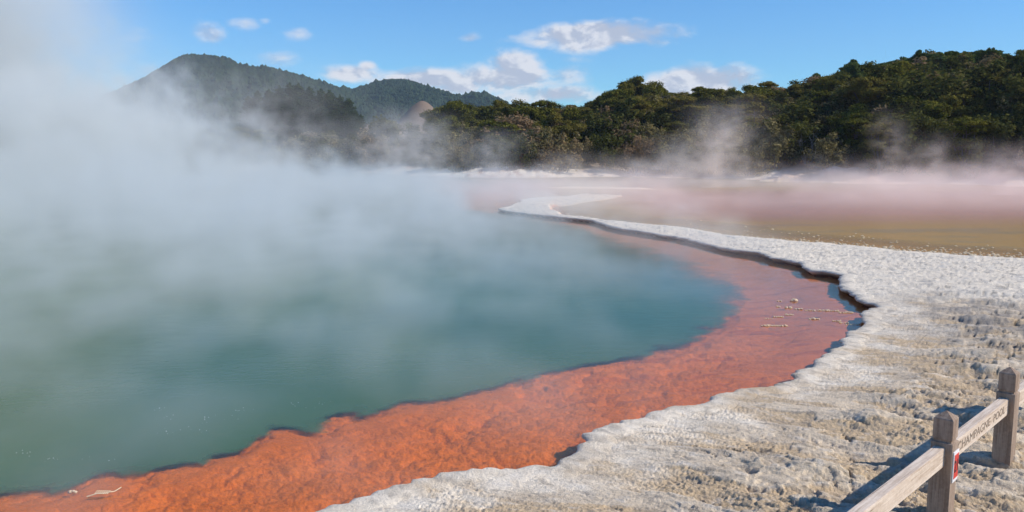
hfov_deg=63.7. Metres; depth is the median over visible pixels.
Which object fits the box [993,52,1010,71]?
pine tree
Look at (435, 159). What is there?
scrub bush
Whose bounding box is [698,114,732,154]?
scrub bush
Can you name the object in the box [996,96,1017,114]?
scrub bush
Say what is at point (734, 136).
scrub bush
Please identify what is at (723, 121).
scrub bush
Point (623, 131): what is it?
scrub bush
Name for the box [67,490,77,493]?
sinter nodule
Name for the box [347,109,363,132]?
conifer tree
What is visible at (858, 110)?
spreading tree
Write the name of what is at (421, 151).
green bush
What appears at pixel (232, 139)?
spreading tree
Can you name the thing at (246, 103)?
conifer tree
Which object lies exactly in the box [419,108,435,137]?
spreading tree
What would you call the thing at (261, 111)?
conifer tree
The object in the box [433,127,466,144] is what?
green bush
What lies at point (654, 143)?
scrub bush
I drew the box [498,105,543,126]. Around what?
spreading tree
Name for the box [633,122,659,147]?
scrub bush
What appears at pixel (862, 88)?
spreading tree
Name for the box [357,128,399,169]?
scrub bush
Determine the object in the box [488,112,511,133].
scrub bush
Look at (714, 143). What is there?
scrub bush
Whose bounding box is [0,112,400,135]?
hills
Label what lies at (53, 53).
sky
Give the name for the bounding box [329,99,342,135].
conifer tree
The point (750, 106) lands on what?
spreading tree
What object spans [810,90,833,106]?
spreading tree
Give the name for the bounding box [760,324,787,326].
sinter nodule
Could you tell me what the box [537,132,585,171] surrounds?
scrub bush
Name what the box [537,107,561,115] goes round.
spreading tree
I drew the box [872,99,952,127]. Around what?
spreading tree
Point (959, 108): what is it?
spreading tree
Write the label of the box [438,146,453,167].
scrub bush
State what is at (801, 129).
green bush
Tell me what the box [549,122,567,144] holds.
scrub bush
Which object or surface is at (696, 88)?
spreading tree
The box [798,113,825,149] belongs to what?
scrub bush
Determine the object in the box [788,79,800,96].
green bush
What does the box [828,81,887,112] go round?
green bush
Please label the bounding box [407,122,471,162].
green bush
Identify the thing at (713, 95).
spreading tree
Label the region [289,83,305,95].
conifer tree
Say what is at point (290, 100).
conifer tree
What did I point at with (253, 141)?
spreading tree
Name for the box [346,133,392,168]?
scrub bush
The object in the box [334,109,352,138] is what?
conifer tree
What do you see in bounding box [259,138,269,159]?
conifer tree
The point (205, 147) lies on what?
conifer tree
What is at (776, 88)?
scrub bush
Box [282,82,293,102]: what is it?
conifer tree
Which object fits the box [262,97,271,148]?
conifer tree
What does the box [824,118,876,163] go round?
spreading tree
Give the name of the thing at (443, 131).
spreading tree
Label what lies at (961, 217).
lake water
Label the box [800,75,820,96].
scrub bush
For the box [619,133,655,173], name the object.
scrub bush
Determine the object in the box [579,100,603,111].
spreading tree
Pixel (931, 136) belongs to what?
green bush
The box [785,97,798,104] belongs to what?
scrub bush
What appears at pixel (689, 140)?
scrub bush
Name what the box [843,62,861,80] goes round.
pine tree
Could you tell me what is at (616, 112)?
spreading tree
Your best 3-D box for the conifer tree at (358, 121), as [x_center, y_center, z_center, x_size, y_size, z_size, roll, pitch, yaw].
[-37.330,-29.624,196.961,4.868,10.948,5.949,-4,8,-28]
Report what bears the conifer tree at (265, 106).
on the ground
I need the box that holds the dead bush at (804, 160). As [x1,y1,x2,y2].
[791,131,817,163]
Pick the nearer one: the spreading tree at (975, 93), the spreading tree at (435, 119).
the spreading tree at (975, 93)
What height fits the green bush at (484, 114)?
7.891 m
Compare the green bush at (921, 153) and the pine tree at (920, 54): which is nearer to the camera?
the green bush at (921, 153)
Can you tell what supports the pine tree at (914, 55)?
on the ground
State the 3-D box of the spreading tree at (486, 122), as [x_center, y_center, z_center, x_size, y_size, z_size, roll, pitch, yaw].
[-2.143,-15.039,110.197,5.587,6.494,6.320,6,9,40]
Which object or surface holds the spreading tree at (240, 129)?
on the ground
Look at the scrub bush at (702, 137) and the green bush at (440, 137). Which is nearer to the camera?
the scrub bush at (702, 137)
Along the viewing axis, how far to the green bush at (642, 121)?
108.84 m
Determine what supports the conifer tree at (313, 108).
on the ground
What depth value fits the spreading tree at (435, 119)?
129.57 m
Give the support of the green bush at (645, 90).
on the ground
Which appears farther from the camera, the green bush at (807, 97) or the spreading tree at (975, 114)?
the green bush at (807, 97)
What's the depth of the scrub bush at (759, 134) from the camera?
94.64 m
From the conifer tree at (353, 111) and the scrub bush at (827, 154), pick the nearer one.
the scrub bush at (827, 154)
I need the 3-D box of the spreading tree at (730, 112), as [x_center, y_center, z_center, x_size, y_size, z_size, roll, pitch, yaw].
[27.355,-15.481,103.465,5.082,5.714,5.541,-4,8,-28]
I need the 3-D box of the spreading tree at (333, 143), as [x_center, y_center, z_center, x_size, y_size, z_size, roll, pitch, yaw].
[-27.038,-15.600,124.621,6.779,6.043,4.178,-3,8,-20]
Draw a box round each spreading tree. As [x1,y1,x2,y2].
[180,125,216,161]
[180,138,218,169]
[207,136,234,167]
[222,126,249,158]
[222,131,246,156]
[243,135,264,162]
[253,129,274,150]
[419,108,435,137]
[420,129,462,154]
[422,116,437,132]
[425,100,478,129]
[434,115,469,132]
[457,113,484,133]
[464,103,477,111]
[474,99,507,116]
[477,119,503,151]
[483,121,522,141]
[488,98,526,119]
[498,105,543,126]
[522,99,556,118]
[532,113,586,143]
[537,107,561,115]
[552,124,582,143]
[553,103,564,113]
[559,107,592,125]
[578,107,599,119]
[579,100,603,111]
[584,103,605,113]
[597,89,634,111]
[601,103,646,126]
[616,75,656,95]
[619,96,659,121]
[626,93,666,120]
[641,80,665,96]
[642,97,662,115]
[648,93,670,103]
[653,95,717,120]
[653,121,692,136]
[680,88,732,115]
[690,86,706,91]
[714,110,756,130]
[717,115,767,138]
[723,93,769,131]
[725,86,742,97]
[730,84,775,109]
[756,81,785,89]
[762,104,825,131]
[785,82,813,98]
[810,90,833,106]
[811,74,847,99]
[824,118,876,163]
[826,103,872,145]
[840,76,900,112]
[860,119,903,173]
[869,64,909,81]
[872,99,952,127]
[883,95,925,116]
[886,60,924,80]
[899,99,958,142]
[935,115,994,176]
[938,94,994,125]
[941,145,968,175]
[955,104,993,125]
[961,87,1001,107]
[988,69,1013,87]
[990,87,1023,113]
[992,49,1023,68]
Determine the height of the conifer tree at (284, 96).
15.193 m
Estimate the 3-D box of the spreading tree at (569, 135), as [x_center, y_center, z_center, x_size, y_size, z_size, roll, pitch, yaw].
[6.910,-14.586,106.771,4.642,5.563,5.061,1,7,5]
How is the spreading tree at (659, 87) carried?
on the ground
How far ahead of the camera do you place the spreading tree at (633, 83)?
122.30 m
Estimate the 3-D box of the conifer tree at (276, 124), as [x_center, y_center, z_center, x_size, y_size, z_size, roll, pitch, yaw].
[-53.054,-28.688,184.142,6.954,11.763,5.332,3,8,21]
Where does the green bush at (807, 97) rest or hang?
on the ground
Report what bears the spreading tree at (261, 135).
on the ground
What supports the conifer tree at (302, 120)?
on the ground
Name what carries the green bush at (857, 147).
on the ground
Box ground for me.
[0,101,1023,511]
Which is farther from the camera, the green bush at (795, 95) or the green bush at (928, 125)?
the green bush at (795, 95)
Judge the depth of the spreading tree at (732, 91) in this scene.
116.45 m
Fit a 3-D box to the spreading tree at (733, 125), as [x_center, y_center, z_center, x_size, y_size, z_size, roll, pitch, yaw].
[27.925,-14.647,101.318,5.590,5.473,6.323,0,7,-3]
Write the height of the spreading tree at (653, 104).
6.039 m
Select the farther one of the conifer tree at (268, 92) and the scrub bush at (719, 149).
the conifer tree at (268, 92)
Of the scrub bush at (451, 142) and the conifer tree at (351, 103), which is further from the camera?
the conifer tree at (351, 103)
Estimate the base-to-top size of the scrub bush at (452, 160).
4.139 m
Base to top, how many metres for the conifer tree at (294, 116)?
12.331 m
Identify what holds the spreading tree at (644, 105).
on the ground
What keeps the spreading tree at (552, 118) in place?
on the ground
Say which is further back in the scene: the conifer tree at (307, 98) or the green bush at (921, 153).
the conifer tree at (307, 98)
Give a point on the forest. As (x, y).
(213, 92)
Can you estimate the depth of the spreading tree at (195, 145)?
135.83 m
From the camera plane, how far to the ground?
9.22 m
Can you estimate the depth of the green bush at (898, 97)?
86.77 m
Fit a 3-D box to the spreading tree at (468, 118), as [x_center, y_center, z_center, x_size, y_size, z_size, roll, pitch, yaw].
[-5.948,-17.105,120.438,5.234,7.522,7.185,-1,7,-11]
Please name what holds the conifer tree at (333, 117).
on the ground
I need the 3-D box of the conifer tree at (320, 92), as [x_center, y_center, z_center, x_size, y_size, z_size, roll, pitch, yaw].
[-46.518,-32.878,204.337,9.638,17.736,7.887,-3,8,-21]
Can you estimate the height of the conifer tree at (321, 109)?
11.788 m
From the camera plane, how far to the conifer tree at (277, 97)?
192.01 m
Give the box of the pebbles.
[685,220,1023,257]
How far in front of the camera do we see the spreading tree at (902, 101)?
85.69 m
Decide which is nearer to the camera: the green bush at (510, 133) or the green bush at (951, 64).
the green bush at (951, 64)
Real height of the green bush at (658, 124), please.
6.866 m
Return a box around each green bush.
[291,132,344,170]
[327,133,357,165]
[361,114,412,163]
[397,145,422,164]
[400,123,424,147]
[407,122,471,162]
[410,141,432,163]
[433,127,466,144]
[456,107,494,128]
[473,133,518,166]
[486,116,517,141]
[495,136,537,170]
[518,125,548,164]
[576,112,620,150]
[581,125,608,144]
[584,95,645,147]
[585,113,637,135]
[589,132,624,170]
[637,112,654,134]
[640,86,674,124]
[642,103,694,133]
[659,103,726,134]
[724,87,778,117]
[724,114,742,131]
[731,109,752,133]
[765,89,801,117]
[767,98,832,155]
[767,119,818,164]
[769,85,797,105]
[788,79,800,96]
[792,93,828,128]
[794,70,849,106]
[817,109,847,148]
[821,104,845,122]
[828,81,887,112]
[842,116,894,159]
[847,60,929,113]
[852,135,879,162]
[865,113,952,175]
[875,69,960,114]
[887,93,931,109]
[892,110,953,174]
[903,130,952,169]
[915,51,990,81]
[939,80,965,95]
[940,58,1009,112]
[951,130,1011,171]
[961,112,1016,177]
[985,113,1023,165]
[986,129,1020,168]
[991,73,1023,127]
[1003,101,1023,165]
[1008,58,1023,83]
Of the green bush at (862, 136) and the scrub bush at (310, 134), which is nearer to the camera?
the green bush at (862, 136)
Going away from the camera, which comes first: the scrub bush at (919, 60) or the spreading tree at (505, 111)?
the scrub bush at (919, 60)
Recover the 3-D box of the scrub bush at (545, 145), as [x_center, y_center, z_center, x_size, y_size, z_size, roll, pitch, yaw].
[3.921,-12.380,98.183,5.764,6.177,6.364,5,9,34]
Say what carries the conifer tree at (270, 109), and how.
on the ground
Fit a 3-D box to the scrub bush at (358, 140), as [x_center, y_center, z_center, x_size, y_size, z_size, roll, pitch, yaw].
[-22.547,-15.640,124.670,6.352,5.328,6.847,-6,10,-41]
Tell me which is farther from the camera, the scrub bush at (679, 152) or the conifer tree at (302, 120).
the conifer tree at (302, 120)
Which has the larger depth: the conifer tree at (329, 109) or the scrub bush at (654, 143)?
the conifer tree at (329, 109)
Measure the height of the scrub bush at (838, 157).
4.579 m
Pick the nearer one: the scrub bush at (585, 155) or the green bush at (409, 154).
the scrub bush at (585, 155)
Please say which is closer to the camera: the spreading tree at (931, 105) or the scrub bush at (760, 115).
the spreading tree at (931, 105)
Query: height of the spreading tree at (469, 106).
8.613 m
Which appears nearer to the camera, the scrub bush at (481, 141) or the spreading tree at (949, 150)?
the spreading tree at (949, 150)
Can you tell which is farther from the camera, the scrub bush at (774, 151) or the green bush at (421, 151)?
the green bush at (421, 151)
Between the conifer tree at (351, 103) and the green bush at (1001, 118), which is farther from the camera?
the conifer tree at (351, 103)
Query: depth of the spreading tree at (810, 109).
92.34 m
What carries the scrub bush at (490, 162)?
on the ground
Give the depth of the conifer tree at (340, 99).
203.85 m
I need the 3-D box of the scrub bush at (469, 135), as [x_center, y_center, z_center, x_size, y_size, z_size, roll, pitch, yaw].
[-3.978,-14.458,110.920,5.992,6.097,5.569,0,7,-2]
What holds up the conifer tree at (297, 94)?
on the ground
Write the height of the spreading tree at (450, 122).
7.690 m
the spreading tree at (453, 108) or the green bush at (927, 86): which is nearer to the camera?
the green bush at (927, 86)
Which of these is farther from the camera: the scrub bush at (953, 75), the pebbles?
the scrub bush at (953, 75)
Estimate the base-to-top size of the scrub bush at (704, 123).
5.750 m
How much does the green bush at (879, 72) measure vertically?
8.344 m
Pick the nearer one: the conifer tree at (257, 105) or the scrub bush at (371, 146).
the scrub bush at (371, 146)
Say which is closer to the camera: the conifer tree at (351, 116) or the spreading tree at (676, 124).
the spreading tree at (676, 124)
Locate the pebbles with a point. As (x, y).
(953, 253)
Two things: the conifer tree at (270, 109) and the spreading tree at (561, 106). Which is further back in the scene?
the conifer tree at (270, 109)
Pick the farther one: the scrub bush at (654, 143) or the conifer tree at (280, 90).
the conifer tree at (280, 90)
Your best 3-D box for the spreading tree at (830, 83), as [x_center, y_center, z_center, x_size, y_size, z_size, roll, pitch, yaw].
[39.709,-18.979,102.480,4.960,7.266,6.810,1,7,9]
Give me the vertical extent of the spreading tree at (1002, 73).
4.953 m
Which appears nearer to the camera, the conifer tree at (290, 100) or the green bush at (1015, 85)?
the green bush at (1015, 85)
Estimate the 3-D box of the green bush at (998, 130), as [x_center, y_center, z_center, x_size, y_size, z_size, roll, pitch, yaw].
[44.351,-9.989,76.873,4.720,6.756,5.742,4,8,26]
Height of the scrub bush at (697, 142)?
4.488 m
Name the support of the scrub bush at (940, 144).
on the ground
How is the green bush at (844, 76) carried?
on the ground
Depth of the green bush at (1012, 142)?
76.73 m
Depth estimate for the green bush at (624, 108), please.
107.31 m
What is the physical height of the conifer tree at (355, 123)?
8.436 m
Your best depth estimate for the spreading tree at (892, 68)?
94.06 m
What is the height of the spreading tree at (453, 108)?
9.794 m
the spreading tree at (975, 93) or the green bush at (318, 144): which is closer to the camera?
the spreading tree at (975, 93)
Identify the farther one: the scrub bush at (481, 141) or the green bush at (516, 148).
the scrub bush at (481, 141)
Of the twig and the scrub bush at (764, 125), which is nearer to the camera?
the twig
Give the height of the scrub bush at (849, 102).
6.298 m
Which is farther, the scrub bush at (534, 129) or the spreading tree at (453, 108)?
the spreading tree at (453, 108)
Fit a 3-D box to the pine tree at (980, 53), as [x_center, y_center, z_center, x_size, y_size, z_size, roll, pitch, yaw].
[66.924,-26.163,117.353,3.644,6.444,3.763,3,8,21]
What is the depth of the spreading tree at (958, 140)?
76.46 m
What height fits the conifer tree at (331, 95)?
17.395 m
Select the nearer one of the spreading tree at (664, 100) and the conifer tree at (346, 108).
the spreading tree at (664, 100)
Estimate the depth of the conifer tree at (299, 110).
184.81 m
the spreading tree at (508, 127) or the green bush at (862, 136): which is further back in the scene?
the spreading tree at (508, 127)
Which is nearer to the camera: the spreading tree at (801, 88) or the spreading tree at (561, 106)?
the spreading tree at (801, 88)
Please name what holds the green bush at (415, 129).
on the ground
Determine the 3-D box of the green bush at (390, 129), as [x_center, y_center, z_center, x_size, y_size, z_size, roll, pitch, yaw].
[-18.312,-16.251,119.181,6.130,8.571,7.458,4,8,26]
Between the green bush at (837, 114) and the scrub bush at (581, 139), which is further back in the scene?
the scrub bush at (581, 139)
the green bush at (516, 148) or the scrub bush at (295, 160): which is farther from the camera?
the scrub bush at (295, 160)
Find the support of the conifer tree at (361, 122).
on the ground
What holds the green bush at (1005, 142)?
on the ground
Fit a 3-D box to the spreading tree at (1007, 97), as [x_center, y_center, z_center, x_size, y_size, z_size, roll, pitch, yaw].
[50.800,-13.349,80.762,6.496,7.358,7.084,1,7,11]
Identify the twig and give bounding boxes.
[87,487,121,496]
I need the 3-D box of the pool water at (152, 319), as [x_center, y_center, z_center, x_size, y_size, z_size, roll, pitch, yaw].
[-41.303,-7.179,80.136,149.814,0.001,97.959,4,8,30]
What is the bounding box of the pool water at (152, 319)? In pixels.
[0,169,837,492]
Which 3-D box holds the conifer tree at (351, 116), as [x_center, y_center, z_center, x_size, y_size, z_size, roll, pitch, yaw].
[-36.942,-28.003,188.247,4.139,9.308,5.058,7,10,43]
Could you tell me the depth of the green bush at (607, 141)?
99.36 m
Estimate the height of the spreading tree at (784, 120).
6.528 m
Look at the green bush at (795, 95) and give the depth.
109.58 m
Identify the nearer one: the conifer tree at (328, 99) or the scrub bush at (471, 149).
the scrub bush at (471, 149)
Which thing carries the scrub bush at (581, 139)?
on the ground
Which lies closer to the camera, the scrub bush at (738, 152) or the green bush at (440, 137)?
the scrub bush at (738, 152)
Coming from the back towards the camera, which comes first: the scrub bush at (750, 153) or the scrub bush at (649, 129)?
the scrub bush at (649, 129)
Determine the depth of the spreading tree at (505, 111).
118.87 m
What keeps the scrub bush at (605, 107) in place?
on the ground
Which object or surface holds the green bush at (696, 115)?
on the ground
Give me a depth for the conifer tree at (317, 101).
194.22 m
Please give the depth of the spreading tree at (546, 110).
117.15 m
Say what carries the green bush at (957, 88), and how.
on the ground
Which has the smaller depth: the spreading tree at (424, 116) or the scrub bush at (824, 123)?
the scrub bush at (824, 123)
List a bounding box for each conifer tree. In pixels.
[201,141,213,168]
[228,142,238,165]
[235,96,254,137]
[244,100,266,137]
[244,109,261,135]
[245,90,263,131]
[251,104,273,142]
[259,98,270,147]
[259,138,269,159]
[262,89,274,147]
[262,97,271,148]
[263,101,286,147]
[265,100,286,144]
[266,95,287,145]
[270,92,283,147]
[270,99,294,142]
[273,86,283,147]
[279,92,292,142]
[280,96,300,139]
[280,101,303,138]
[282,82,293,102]
[288,99,313,137]
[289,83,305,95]
[291,88,306,129]
[294,99,315,134]
[303,93,315,131]
[304,86,317,119]
[304,102,324,133]
[311,94,323,124]
[314,88,324,107]
[314,105,329,133]
[315,106,335,136]
[319,94,339,139]
[323,100,338,125]
[324,90,339,121]
[325,109,343,139]
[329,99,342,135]
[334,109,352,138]
[335,94,346,111]
[338,106,349,138]
[342,98,352,112]
[343,113,358,137]
[346,98,356,113]
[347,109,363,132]
[349,117,360,137]
[353,109,364,135]
[359,114,367,133]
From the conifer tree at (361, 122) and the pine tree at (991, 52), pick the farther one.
the conifer tree at (361, 122)
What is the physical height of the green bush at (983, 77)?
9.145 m
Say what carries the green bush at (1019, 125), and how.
on the ground
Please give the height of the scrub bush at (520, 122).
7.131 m
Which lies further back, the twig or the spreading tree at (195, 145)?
the spreading tree at (195, 145)
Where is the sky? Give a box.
[0,0,1023,115]
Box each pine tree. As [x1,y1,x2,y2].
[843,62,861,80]
[845,63,867,81]
[904,58,924,70]
[910,50,921,58]
[912,54,943,78]
[913,52,928,63]
[924,52,946,72]
[954,53,975,63]
[974,49,1010,64]
[974,50,988,60]
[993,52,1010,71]
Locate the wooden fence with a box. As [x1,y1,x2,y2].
[847,367,1023,511]
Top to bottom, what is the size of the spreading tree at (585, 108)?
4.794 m
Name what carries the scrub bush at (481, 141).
on the ground
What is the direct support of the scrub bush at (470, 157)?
on the ground
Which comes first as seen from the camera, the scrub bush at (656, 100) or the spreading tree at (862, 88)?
the spreading tree at (862, 88)
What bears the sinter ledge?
on the ground
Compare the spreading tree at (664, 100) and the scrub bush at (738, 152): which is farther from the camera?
the spreading tree at (664, 100)
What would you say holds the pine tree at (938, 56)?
on the ground
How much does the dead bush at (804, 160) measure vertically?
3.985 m
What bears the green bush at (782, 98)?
on the ground
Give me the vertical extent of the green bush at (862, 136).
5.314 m
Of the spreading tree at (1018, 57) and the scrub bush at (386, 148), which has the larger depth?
the scrub bush at (386, 148)
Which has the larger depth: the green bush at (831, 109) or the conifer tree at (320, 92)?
the conifer tree at (320, 92)
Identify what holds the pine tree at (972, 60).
on the ground
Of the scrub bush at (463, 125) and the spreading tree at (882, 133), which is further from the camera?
the scrub bush at (463, 125)
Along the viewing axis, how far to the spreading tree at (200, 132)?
152.02 m
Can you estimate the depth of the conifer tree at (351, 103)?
204.74 m
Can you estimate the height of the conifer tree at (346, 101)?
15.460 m
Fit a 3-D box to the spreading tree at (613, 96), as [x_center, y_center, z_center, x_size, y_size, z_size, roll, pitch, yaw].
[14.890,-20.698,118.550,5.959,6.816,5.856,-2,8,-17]
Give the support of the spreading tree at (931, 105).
on the ground
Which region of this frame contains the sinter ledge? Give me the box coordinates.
[316,195,896,511]
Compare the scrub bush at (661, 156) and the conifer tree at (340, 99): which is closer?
the scrub bush at (661, 156)
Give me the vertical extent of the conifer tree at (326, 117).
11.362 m
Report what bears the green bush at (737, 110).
on the ground
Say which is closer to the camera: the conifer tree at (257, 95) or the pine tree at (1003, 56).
the pine tree at (1003, 56)
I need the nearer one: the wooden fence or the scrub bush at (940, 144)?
the wooden fence
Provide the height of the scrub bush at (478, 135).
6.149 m
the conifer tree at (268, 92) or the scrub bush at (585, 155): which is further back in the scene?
the conifer tree at (268, 92)
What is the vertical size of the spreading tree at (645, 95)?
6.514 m
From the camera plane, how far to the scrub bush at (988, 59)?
94.71 m
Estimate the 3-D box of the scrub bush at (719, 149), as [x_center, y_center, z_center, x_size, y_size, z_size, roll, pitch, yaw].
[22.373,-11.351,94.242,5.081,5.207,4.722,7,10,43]
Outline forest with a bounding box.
[53,53,508,134]
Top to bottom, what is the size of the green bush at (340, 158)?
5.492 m
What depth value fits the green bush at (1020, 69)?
84.31 m
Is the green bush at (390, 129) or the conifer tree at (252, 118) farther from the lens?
the conifer tree at (252, 118)
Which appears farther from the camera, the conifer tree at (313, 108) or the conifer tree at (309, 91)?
the conifer tree at (309, 91)
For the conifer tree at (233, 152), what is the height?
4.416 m
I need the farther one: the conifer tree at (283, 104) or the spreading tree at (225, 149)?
the conifer tree at (283, 104)
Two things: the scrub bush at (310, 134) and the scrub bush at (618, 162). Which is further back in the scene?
the scrub bush at (310, 134)
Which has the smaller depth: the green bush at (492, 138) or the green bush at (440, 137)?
the green bush at (492, 138)
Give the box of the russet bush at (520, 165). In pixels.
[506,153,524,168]
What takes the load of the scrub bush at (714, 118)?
on the ground
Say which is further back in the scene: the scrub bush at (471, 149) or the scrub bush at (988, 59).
the scrub bush at (471, 149)
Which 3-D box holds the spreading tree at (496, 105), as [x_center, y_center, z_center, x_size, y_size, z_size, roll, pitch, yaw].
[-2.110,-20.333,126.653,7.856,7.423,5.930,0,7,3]
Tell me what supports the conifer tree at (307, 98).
on the ground
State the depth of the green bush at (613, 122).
107.67 m
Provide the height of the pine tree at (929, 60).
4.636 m
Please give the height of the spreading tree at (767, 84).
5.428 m
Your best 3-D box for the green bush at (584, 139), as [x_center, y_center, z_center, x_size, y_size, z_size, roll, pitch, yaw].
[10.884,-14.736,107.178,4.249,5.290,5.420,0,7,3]
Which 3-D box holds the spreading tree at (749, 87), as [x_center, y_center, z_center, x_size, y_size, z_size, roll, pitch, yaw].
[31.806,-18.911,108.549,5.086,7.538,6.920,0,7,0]
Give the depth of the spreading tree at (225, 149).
136.89 m
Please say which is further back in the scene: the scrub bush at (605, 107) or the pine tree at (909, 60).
the scrub bush at (605, 107)
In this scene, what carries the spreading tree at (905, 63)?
on the ground
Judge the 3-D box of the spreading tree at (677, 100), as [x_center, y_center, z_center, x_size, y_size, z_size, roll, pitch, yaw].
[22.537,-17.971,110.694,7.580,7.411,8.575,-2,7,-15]
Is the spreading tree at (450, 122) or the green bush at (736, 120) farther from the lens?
the spreading tree at (450, 122)
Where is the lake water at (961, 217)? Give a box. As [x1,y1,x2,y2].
[463,177,1023,257]
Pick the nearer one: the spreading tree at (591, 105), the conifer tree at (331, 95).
the spreading tree at (591, 105)
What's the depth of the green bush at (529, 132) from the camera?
100.95 m
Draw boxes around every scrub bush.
[268,134,324,171]
[301,131,318,138]
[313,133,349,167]
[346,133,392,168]
[347,137,361,163]
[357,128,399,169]
[372,140,397,166]
[427,149,447,169]
[429,130,465,167]
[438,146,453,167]
[441,144,474,171]
[443,120,475,146]
[456,144,478,170]
[457,125,485,161]
[458,137,480,164]
[460,127,482,163]
[463,125,498,166]
[480,134,508,166]
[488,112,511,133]
[501,111,533,140]
[519,126,552,164]
[525,126,571,170]
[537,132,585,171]
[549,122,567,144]
[562,131,595,166]
[571,125,589,155]
[598,105,638,120]
[601,145,626,169]
[603,116,640,154]
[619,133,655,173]
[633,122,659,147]
[640,128,670,163]
[643,93,659,115]
[649,129,693,174]
[657,126,712,172]
[664,132,696,168]
[682,121,722,155]
[683,115,712,132]
[683,139,715,172]
[690,135,731,173]
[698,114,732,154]
[698,129,731,166]
[706,115,732,130]
[709,118,741,145]
[722,121,768,163]
[722,123,767,163]
[724,137,753,171]
[725,138,770,175]
[753,114,769,133]
[755,108,781,134]
[756,117,802,169]
[767,86,790,114]
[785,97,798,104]
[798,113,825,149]
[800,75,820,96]
[802,132,851,169]
[817,108,839,135]
[818,137,837,168]
[819,77,859,111]
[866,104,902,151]
[884,56,926,81]
[885,119,951,171]
[947,71,995,93]
[956,53,1002,77]
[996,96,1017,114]
[1018,146,1023,169]
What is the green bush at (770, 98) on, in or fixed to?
on the ground
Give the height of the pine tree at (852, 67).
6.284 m
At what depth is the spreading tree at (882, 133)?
79.32 m
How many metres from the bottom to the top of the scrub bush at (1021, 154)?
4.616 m
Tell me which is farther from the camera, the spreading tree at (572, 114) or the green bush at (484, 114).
the green bush at (484, 114)
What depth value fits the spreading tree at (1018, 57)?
90.20 m

